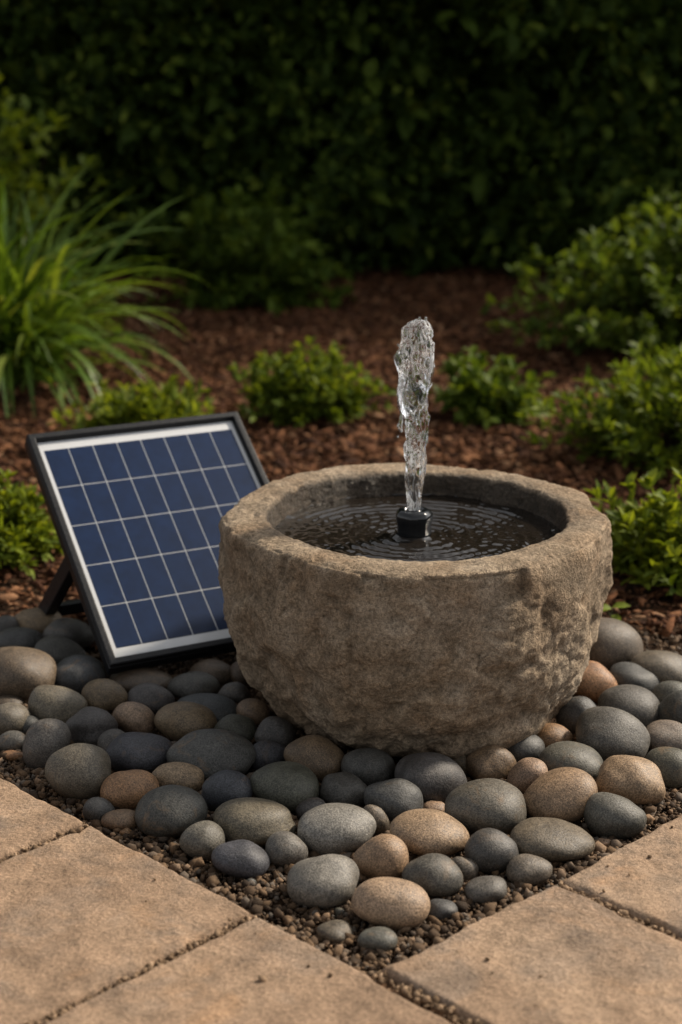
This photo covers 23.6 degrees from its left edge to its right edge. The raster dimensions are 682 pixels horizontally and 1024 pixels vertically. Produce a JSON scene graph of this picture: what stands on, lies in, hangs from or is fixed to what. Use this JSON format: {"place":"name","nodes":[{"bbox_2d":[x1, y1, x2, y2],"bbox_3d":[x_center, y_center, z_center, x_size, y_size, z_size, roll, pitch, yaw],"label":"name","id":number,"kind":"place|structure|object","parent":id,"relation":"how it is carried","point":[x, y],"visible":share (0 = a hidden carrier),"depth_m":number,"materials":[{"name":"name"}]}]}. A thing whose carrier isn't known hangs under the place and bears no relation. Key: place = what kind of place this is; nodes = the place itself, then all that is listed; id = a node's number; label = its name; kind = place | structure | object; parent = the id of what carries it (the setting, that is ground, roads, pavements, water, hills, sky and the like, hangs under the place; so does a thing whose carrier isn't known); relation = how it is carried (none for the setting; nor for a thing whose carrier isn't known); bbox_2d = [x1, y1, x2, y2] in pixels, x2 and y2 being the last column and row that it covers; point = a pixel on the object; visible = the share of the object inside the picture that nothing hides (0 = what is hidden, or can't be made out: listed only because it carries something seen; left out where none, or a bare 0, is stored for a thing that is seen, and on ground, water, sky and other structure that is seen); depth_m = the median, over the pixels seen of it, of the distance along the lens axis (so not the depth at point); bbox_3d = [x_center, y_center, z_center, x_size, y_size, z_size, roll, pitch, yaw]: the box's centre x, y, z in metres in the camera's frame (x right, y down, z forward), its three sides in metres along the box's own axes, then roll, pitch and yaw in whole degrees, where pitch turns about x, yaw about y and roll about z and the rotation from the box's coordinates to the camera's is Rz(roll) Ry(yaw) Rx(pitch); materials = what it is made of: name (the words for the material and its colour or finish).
{"place":"outdoors","nodes":[
{"label":"outdoors","id":0,"kind":"place"},
{"bbox_2d":[0,266,681,973],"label":"ground","id":1,"kind":"structure","parent":0,"point":[668,600],"depth_m":2.71,"materials":[{"name":"soil"}]},
{"bbox_2d":[0,627,42,647],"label":"river pebble","id":2,"kind":"object","parent":1,"relation":"on","point":[23,637],"visible":0.65,"depth_m":2.33,"materials":[{"name":"stone"}]},
{"bbox_2d":[217,682,249,703],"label":"river pebble","id":3,"kind":"object","parent":1,"relation":"on","point":[237,692],"visible":0.62,"depth_m":2.15,"materials":[{"name":"stone"}]},
{"bbox_2d":[236,698,269,724],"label":"river pebble","id":4,"kind":"object","parent":1,"relation":"on","point":[257,711],"visible":0.65,"depth_m":2.09,"materials":[{"name":"stone"}]},
{"bbox_2d":[251,740,284,769],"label":"river pebble","id":5,"kind":"object","parent":1,"relation":"on","point":[268,752],"visible":0.67,"depth_m":1.96,"materials":[{"name":"stone"}]},
{"bbox_2d":[48,909,611,1023],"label":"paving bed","id":6,"kind":"object","parent":1,"relation":"on","point":[421,1005],"visible":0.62,"depth_m":1.46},
{"bbox_2d":[0,778,84,860],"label":"paving slab","id":7,"kind":"structure","parent":6,"relation":"on","point":[26,820],"depth_m":1.78,"materials":[{"name":"stone"}]},
{"bbox_2d":[0,826,251,1023],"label":"paving slab","id":8,"kind":"structure","parent":6,"relation":"on","point":[81,919],"depth_m":1.58,"materials":[{"name":"stone"}]},
{"bbox_2d":[47,918,451,1023],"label":"paving slab","id":9,"kind":"structure","parent":6,"relation":"on","point":[215,981],"depth_m":1.46,"materials":[{"name":"stone"}]},
{"bbox_2d":[0,822,681,1023],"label":"joint grit","id":10,"kind":"object","parent":6,"relation":"on","point":[381,978],"visible":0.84,"depth_m":1.50,"materials":[{"name":"brown gravel"}]},
{"bbox_2d":[381,885,681,1023],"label":"paving slab","id":11,"kind":"structure","parent":6,"relation":"on","point":[558,939],"depth_m":1.50,"materials":[{"name":"stone"}]},
{"bbox_2d":[563,815,681,938],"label":"paving slab","id":12,"kind":"structure","parent":6,"relation":"on","point":[650,889],"depth_m":1.66,"materials":[{"name":"stone"}]},
{"bbox_2d":[0,258,681,668],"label":"bark mulch","id":13,"kind":"object","parent":1,"relation":"on","point":[218,330],"visible":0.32,"depth_m":4.32,"materials":[{"name":"brown wood"}]},
{"bbox_2d":[0,469,63,579],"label":"ground cover plant","id":14,"kind":"object","parent":13,"relation":"on","point":[27,528],"visible":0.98,"depth_m":2.72,"materials":[{"name":"green plant"}]},
{"bbox_2d":[15,607,62,633],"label":"river pebble","id":15,"kind":"object","parent":13,"relation":"on","point":[38,619],"visible":0.48,"depth_m":2.40,"materials":[{"name":"stone"}]},
{"bbox_2d":[25,411,268,674],"bbox_3d":[-0.265,0.086,2.425,0.342,0.205,0.407,-8,56,-27],"label":"solar panel","id":16,"kind":"object","parent":15,"relation":"on","point":[137,511],"visible":0.64,"depth_m":2.35,"materials":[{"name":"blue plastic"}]},
{"bbox_2d":[42,618,94,648],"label":"river pebble","id":17,"kind":"object","parent":13,"relation":"on","point":[78,632],"visible":0.65,"depth_m":2.34,"materials":[{"name":"stone"}]},
{"bbox_2d":[0,75,137,314],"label":"bush","id":18,"kind":"object","parent":13,"relation":"on","point":[35,204],"visible":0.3,"depth_m":4.82,"materials":[{"name":"green plant"}]},
{"bbox_2d":[0,161,209,418],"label":"ornamental grass","id":19,"kind":"object","parent":13,"relation":"on","point":[34,326],"depth_m":4.05,"materials":[{"name":"green plant"}]},
{"bbox_2d":[47,374,214,430],"bbox_3d":[-0.433,-0.231,3.576,0.415,0.163,0.313,0,16,0],"label":"ground cover plant","id":20,"kind":"object","parent":13,"relation":"on","point":[135,407],"visible":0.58,"depth_m":3.54,"materials":[{"name":"green plant"}]},
{"bbox_2d":[133,179,355,316],"bbox_3d":[-0.316,-0.876,5.359,0.737,0.421,0.535,0,16,0],"label":"bush","id":21,"kind":"object","parent":13,"relation":"on","point":[239,260],"visible":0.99,"depth_m":5.31,"materials":[{"name":"green plant"}]},
{"bbox_2d":[228,336,396,428],"bbox_3d":[-0.070,-0.298,3.746,0.377,0.199,0.331,-10,19,-31],"label":"ground cover plant","id":22,"kind":"object","parent":13,"relation":"on","point":[303,393],"visible":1,"depth_m":3.72,"materials":[{"name":"green plant"}]},
{"bbox_2d":[428,345,556,429],"bbox_3d":[0.340,-0.291,3.759,0.270,0.178,0.254,-8,18,-26],"label":"ground cover plant","id":23,"kind":"object","parent":13,"relation":"on","point":[494,394],"visible":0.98,"depth_m":3.73,"materials":[{"name":"green plant"}]},
{"bbox_2d":[479,187,681,367],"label":"bush","id":24,"kind":"object","parent":13,"relation":"on","point":[635,295],"visible":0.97,"depth_m":4.44,"materials":[{"name":"green plant"}]},
{"bbox_2d":[514,340,681,484],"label":"bush","id":25,"kind":"object","parent":13,"relation":"on","point":[636,416],"visible":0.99,"depth_m":3.36,"materials":[{"name":"green plant"}]},
{"bbox_2d":[582,467,681,590],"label":"ground cover plant","id":26,"kind":"object","parent":13,"relation":"on","point":[646,536],"visible":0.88,"depth_m":2.62,"materials":[{"name":"green plant"}]},
{"bbox_2d":[651,563,681,595],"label":"ground cover plant","id":27,"kind":"object","parent":13,"relation":"on","point":[675,579],"visible":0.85,"depth_m":2.56,"materials":[{"name":"green plant"}]},
{"bbox_2d":[0,0,681,283],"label":"hedge","id":28,"kind":"object","parent":1,"relation":"on","point":[423,135],"visible":0.89,"depth_m":5.84,"materials":[{"name":"green plant"}]},
{"bbox_2d":[0,615,681,981],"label":"gravel","id":29,"kind":"structure","parent":1,"relation":"on","point":[434,929],"depth_m":1.71,"materials":[{"name":"gravel"}]},
{"bbox_2d":[0,730,24,750],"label":"river pebble","id":30,"kind":"object","parent":29,"relation":"on","point":[12,740],"visible":0.7,"depth_m":2.01,"materials":[{"name":"stone"}]},
{"bbox_2d":[0,702,30,734],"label":"river pebble","id":31,"kind":"object","parent":29,"relation":"on","point":[13,715],"visible":0.81,"depth_m":2.06,"materials":[{"name":"stone"}]},
{"bbox_2d":[0,646,56,699],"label":"river pebble","id":32,"kind":"object","parent":29,"relation":"on","point":[25,672],"visible":0.82,"depth_m":2.16,"materials":[{"name":"stone"}]},
{"bbox_2d":[22,718,70,768],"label":"river pebble","id":33,"kind":"object","parent":29,"relation":"on","point":[45,739],"visible":0.8,"depth_m":1.96,"materials":[{"name":"stone"}]},
{"bbox_2d":[28,685,87,722],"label":"river pebble","id":34,"kind":"object","parent":29,"relation":"on","point":[63,704],"visible":0.69,"depth_m":2.08,"materials":[{"name":"stone"}]},
{"bbox_2d":[34,635,85,664],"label":"river pebble","id":35,"kind":"object","parent":29,"relation":"on","point":[57,648],"visible":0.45,"depth_m":2.29,"materials":[{"name":"stone"}]},
{"bbox_2d":[45,743,110,800],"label":"river pebble","id":36,"kind":"object","parent":29,"relation":"on","point":[81,771],"visible":0.88,"depth_m":1.88,"materials":[{"name":"stone"}]},
{"bbox_2d":[55,654,105,693],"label":"river pebble","id":37,"kind":"object","parent":29,"relation":"on","point":[78,673],"visible":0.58,"depth_m":2.19,"materials":[{"name":"stone"}]},
{"bbox_2d":[65,706,117,745],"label":"river pebble","id":38,"kind":"object","parent":29,"relation":"on","point":[89,724],"visible":0.67,"depth_m":2.02,"materials":[{"name":"stone"}]},
{"bbox_2d":[83,797,114,820],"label":"river pebble","id":39,"kind":"object","parent":29,"relation":"on","point":[94,808],"visible":0.83,"depth_m":1.83,"materials":[{"name":"stone"}]},
{"bbox_2d":[81,678,127,712],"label":"river pebble","id":40,"kind":"object","parent":29,"relation":"on","point":[108,695],"visible":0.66,"depth_m":2.12,"materials":[{"name":"stone"}]},
{"bbox_2d":[101,809,137,830],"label":"river pebble","id":41,"kind":"object","parent":29,"relation":"on","point":[122,819],"visible":0.91,"depth_m":1.82,"materials":[{"name":"stone"}]},
{"bbox_2d":[100,769,159,809],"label":"river pebble","id":42,"kind":"object","parent":29,"relation":"on","point":[128,789],"visible":0.73,"depth_m":1.86,"materials":[{"name":"stone"}]},
{"bbox_2d":[112,702,155,732],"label":"river pebble","id":43,"kind":"object","parent":29,"relation":"on","point":[133,717],"visible":0.79,"depth_m":2.06,"materials":[{"name":"stone"}]},
{"bbox_2d":[106,732,172,772],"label":"river pebble","id":44,"kind":"object","parent":29,"relation":"on","point":[126,751],"visible":0.75,"depth_m":1.95,"materials":[{"name":"stone"}]},
{"bbox_2d":[109,667,172,693],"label":"river pebble","id":45,"kind":"object","parent":29,"relation":"on","point":[128,680],"visible":0.5,"depth_m":2.19,"materials":[{"name":"stone"}]},
{"bbox_2d":[127,683,174,714],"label":"river pebble","id":46,"kind":"object","parent":29,"relation":"on","point":[154,698],"visible":0.62,"depth_m":2.13,"materials":[{"name":"stone"}]},
{"bbox_2d":[135,785,207,836],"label":"river pebble","id":47,"kind":"object","parent":29,"relation":"on","point":[170,811],"visible":0.94,"depth_m":1.79,"materials":[{"name":"stone"}]},
{"bbox_2d":[152,762,203,790],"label":"river pebble","id":48,"kind":"object","parent":29,"relation":"on","point":[188,775],"visible":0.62,"depth_m":1.90,"materials":[{"name":"stone"}]},
{"bbox_2d":[154,701,216,740],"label":"river pebble","id":49,"kind":"object","parent":29,"relation":"on","point":[175,721],"visible":0.81,"depth_m":2.04,"materials":[{"name":"stone"}]},
{"bbox_2d":[167,671,219,698],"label":"river pebble","id":50,"kind":"object","parent":29,"relation":"on","point":[180,686],"visible":0.79,"depth_m":2.17,"materials":[{"name":"stone"}]},
{"bbox_2d":[179,820,225,860],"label":"river pebble","id":51,"kind":"object","parent":29,"relation":"on","point":[204,838],"visible":0.89,"depth_m":1.75,"materials":[{"name":"stone"}]},
{"bbox_2d":[177,693,236,721],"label":"river pebble","id":52,"kind":"object","parent":29,"relation":"on","point":[219,706],"visible":0.46,"depth_m":2.11,"materials":[{"name":"stone"}]},
{"bbox_2d":[189,659,230,685],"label":"river pebble","id":53,"kind":"object","parent":29,"relation":"on","point":[218,670],"visible":0.62,"depth_m":2.21,"materials":[{"name":"stone"}]},
{"bbox_2d":[166,729,255,780],"bbox_3d":[-0.155,0.291,1.961,0.107,0.058,0.094,0,16,0],"label":"river pebble","id":54,"kind":"object","parent":29,"relation":"on","point":[208,752],"visible":0.81,"depth_m":1.93,"materials":[{"name":"stone"}]},
{"bbox_2d":[201,770,252,811],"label":"river pebble","id":55,"kind":"object","parent":29,"relation":"on","point":[219,788],"visible":0.84,"depth_m":1.85,"materials":[{"name":"stone"}]},
{"bbox_2d":[214,714,255,741],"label":"river pebble","id":56,"kind":"object","parent":29,"relation":"on","point":[242,726],"visible":0.61,"depth_m":2.03,"materials":[{"name":"stone"}]},
{"bbox_2d":[211,839,269,878],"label":"river pebble","id":57,"kind":"object","parent":29,"relation":"on","point":[243,858],"visible":0.99,"depth_m":1.71,"materials":[{"name":"stone"}]},
{"bbox_2d":[213,797,296,846],"bbox_3d":[-0.095,0.340,1.800,0.092,0.046,0.079,0,16,0],"label":"river pebble","id":58,"kind":"object","parent":29,"relation":"on","point":[259,821],"visible":0.78,"depth_m":1.77,"materials":[{"name":"stone"}]},
{"bbox_2d":[255,716,293,746],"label":"river pebble","id":59,"kind":"object","parent":29,"relation":"on","point":[278,730],"visible":0.68,"depth_m":2.01,"materials":[{"name":"stone"}]},
{"bbox_2d":[250,761,319,812],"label":"river pebble","id":60,"kind":"object","parent":29,"relation":"on","point":[290,786],"visible":0.71,"depth_m":1.85,"materials":[{"name":"stone"}]},
{"bbox_2d":[265,831,307,867],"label":"river pebble","id":61,"kind":"object","parent":29,"relation":"on","point":[282,848],"visible":0.94,"depth_m":1.73,"materials":[{"name":"stone"}]},
{"bbox_2d":[284,735,344,782],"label":"river pebble","id":62,"kind":"object","parent":29,"relation":"on","point":[319,757],"visible":0.72,"depth_m":1.93,"materials":[{"name":"stone"}]},
{"bbox_2d":[287,854,358,908],"bbox_3d":[-0.018,0.376,1.669,0.074,0.053,0.067,0,16,0],"label":"river pebble","id":63,"kind":"object","parent":29,"relation":"on","point":[325,881],"visible":0.99,"depth_m":1.65,"materials":[{"name":"stone"}]},
{"bbox_2d":[316,920,352,942],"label":"river pebble","id":64,"kind":"object","parent":29,"relation":"on","point":[333,931],"visible":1,"depth_m":1.59,"materials":[{"name":"stone"}]},
{"bbox_2d":[297,803,375,854],"bbox_3d":[-0.004,0.344,1.781,0.086,0.050,0.074,0,16,0],"label":"river pebble","id":65,"kind":"object","parent":29,"relation":"on","point":[330,828],"visible":0.94,"depth_m":1.75,"materials":[{"name":"stone"}]},
{"bbox_2d":[319,772,366,805],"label":"river pebble","id":66,"kind":"object","parent":29,"relation":"on","point":[344,787],"visible":0.69,"depth_m":1.86,"materials":[{"name":"stone"}]},
{"bbox_2d":[341,748,395,785],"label":"river pebble","id":67,"kind":"object","parent":29,"relation":"on","point":[368,766],"visible":0.69,"depth_m":1.91,"materials":[{"name":"stone"}]},
{"bbox_2d":[363,805,389,835],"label":"river pebble","id":68,"kind":"object","parent":29,"relation":"on","point":[378,814],"visible":0.66,"depth_m":1.80,"materials":[{"name":"stone"}]},
{"bbox_2d":[358,927,397,951],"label":"river pebble","id":69,"kind":"object","parent":29,"relation":"on","point":[382,938],"visible":1,"depth_m":1.57,"materials":[{"name":"stone"}]},
{"bbox_2d":[353,834,408,878],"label":"river pebble","id":70,"kind":"object","parent":29,"relation":"on","point":[383,855],"visible":0.84,"depth_m":1.70,"materials":[{"name":"stone"}]},
{"bbox_2d":[351,877,429,929],"bbox_3d":[0.050,0.389,1.627,0.079,0.049,0.060,0,16,0],"label":"river pebble","id":71,"kind":"object","parent":29,"relation":"on","point":[394,903],"visible":1,"depth_m":1.61,"materials":[{"name":"stone"}]},
{"bbox_2d":[364,778,422,820],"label":"river pebble","id":72,"kind":"object","parent":29,"relation":"on","point":[392,799],"visible":0.73,"depth_m":1.82,"materials":[{"name":"stone"}]},
{"bbox_2d":[389,809,469,855],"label":"river pebble","id":73,"kind":"object","parent":29,"relation":"on","point":[422,832],"visible":0.86,"depth_m":1.75,"materials":[{"name":"stone"}]},
{"bbox_2d":[394,752,466,803],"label":"river pebble","id":74,"kind":"object","parent":29,"relation":"on","point":[432,776],"visible":0.72,"depth_m":1.87,"materials":[{"name":"stone"}]},
{"bbox_2d":[402,853,462,897],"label":"river pebble","id":75,"kind":"object","parent":29,"relation":"on","point":[435,875],"visible":0.88,"depth_m":1.67,"materials":[{"name":"stone"}]},
{"bbox_2d":[428,899,457,919],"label":"river pebble","id":76,"kind":"object","parent":29,"relation":"on","point":[440,909],"visible":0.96,"depth_m":1.63,"materials":[{"name":"stone"}]},
{"bbox_2d":[444,778,526,833],"bbox_3d":[0.161,0.330,1.823,0.092,0.058,0.087,0,16,0],"label":"river pebble","id":77,"kind":"object","parent":29,"relation":"on","point":[473,806],"visible":0.81,"depth_m":1.79,"materials":[{"name":"stone"}]},
{"bbox_2d":[464,875,506,903],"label":"river pebble","id":78,"kind":"object","parent":29,"relation":"on","point":[483,889],"visible":0.98,"depth_m":1.66,"materials":[{"name":"stone"}]},
{"bbox_2d":[464,828,518,874],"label":"river pebble","id":79,"kind":"object","parent":29,"relation":"on","point":[488,851],"visible":0.9,"depth_m":1.71,"materials":[{"name":"stone"}]},
{"bbox_2d":[466,744,516,779],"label":"river pebble","id":80,"kind":"object","parent":29,"relation":"on","point":[493,761],"visible":0.81,"depth_m":1.93,"materials":[{"name":"stone"}]},
{"bbox_2d":[507,734,544,761],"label":"river pebble","id":81,"kind":"object","parent":29,"relation":"on","point":[532,746],"visible":0.44,"depth_m":1.97,"materials":[{"name":"stone"}]},
{"bbox_2d":[507,757,547,793],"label":"river pebble","id":82,"kind":"object","parent":29,"relation":"on","point":[524,774],"visible":0.65,"depth_m":1.90,"materials":[{"name":"stone"}]},
{"bbox_2d":[506,854,552,884],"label":"river pebble","id":83,"kind":"object","parent":29,"relation":"on","point":[530,869],"visible":0.96,"depth_m":1.69,"materials":[{"name":"stone"}]},
{"bbox_2d":[510,817,594,861],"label":"river pebble","id":84,"kind":"object","parent":29,"relation":"on","point":[548,839],"visible":0.91,"depth_m":1.74,"materials":[{"name":"stone"}]},
{"bbox_2d":[523,767,597,822],"bbox_3d":[0.246,0.320,1.847,0.085,0.059,0.081,0,16,0],"label":"river pebble","id":85,"kind":"object","parent":29,"relation":"on","point":[564,793],"visible":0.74,"depth_m":1.82,"materials":[{"name":"stone"}]},
{"bbox_2d":[538,741,602,780],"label":"river pebble","id":86,"kind":"object","parent":29,"relation":"on","point":[586,758],"visible":0.56,"depth_m":1.93,"materials":[{"name":"stone"}]},
{"bbox_2d":[573,660,617,703],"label":"river pebble","id":87,"kind":"object","parent":29,"relation":"on","point":[598,679],"visible":0.47,"depth_m":2.16,"materials":[{"name":"stone"}]},
{"bbox_2d":[576,706,649,761],"bbox_3d":[0.333,0.273,1.998,0.092,0.068,0.085,0,16,0],"label":"river pebble","id":88,"kind":"object","parent":29,"relation":"on","point":[605,732],"visible":0.74,"depth_m":1.97,"materials":[{"name":"stone"}]},
{"bbox_2d":[583,792,646,839],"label":"river pebble","id":89,"kind":"object","parent":29,"relation":"on","point":[606,814],"visible":1,"depth_m":1.79,"materials":[{"name":"stone"}]},
{"bbox_2d":[589,617,642,670],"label":"river pebble","id":90,"kind":"object","parent":29,"relation":"on","point":[618,641],"visible":0.44,"depth_m":2.25,"materials":[{"name":"stone"}]},
{"bbox_2d":[598,684,659,726],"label":"river pebble","id":91,"kind":"object","parent":29,"relation":"on","point":[640,704],"visible":0.59,"depth_m":2.07,"materials":[{"name":"stone"}]},
{"bbox_2d":[596,755,665,805],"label":"river pebble","id":92,"kind":"object","parent":29,"relation":"on","point":[636,780],"visible":0.84,"depth_m":1.86,"materials":[{"name":"stone"}]},
{"bbox_2d":[645,747,681,788],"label":"river pebble","id":93,"kind":"object","parent":29,"relation":"on","point":[667,761],"visible":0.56,"depth_m":1.92,"materials":[{"name":"stone"}]},
{"bbox_2d":[646,720,681,750],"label":"river pebble","id":94,"kind":"object","parent":29,"relation":"on","point":[665,733],"visible":0.59,"depth_m":2.00,"materials":[{"name":"stone"}]},
{"bbox_2d":[657,690,681,723],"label":"river pebble","id":95,"kind":"object","parent":29,"relation":"on","point":[670,706],"visible":0.59,"depth_m":2.06,"materials":[{"name":"stone"}]},
{"bbox_2d":[218,463,612,757],"bbox_3d":[0.093,0.130,2.122,0.502,0.282,0.535,0,16,0],"label":"stone basin","id":96,"kind":"object","parent":1,"relation":"on","point":[402,659],"visible":0.88,"depth_m":1.91,"materials":[{"name":"beige stone"}]},
{"bbox_2d":[396,506,432,538],"bbox_3d":[0.094,0.064,2.101,0.048,0.140,0.048,0,16,0],"label":"fountain nozzle","id":97,"kind":"object","parent":96,"relation":"in","point":[415,524],"visible":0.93,"depth_m":2.07,"materials":[{"name":"black plastic"}]},
{"bbox_2d":[394,317,434,510],"bbox_3d":[0.091,-0.120,2.049,0.051,0.254,0.045,0,16,0],"label":"water jet","id":98,"kind":"object","parent":97,"relation":"attached to","point":[414,360],"visible":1,"depth_m":2.03,"materials":[{"name":"white"}]},
{"bbox_2d":[274,493,560,561],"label":"water","id":99,"kind":"structure","parent":96,"relation":"in","point":[462,528],"depth_m":2.12,"materials":[{"name":"liquid"}]},
{"bbox_2d":[537,723,573,747],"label":"river pebble","id":100,"kind":"object","parent":1,"relation":"on","point":[548,734],"visible":0.46,"depth_m":2.00,"materials":[{"name":"stone"}]},
{"bbox_2d":[556,696,595,733],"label":"river pebble","id":101,"kind":"object","parent":1,"relation":"on","point":[570,712],"visible":0.5,"depth_m":2.06,"materials":[{"name":"stone"}]},
{"bbox_2d":[609,662,659,691],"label":"river pebble","id":102,"kind":"object","parent":1,"relation":"on","point":[622,673],"visible":0.55,"depth_m":2.18,"materials":[{"name":"stone"}]},
{"bbox_2d":[631,650,681,682],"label":"river pebble","id":103,"kind":"object","parent":1,"relation":"on","point":[661,665],"visible":0.59,"depth_m":2.20,"materials":[{"name":"stone"}]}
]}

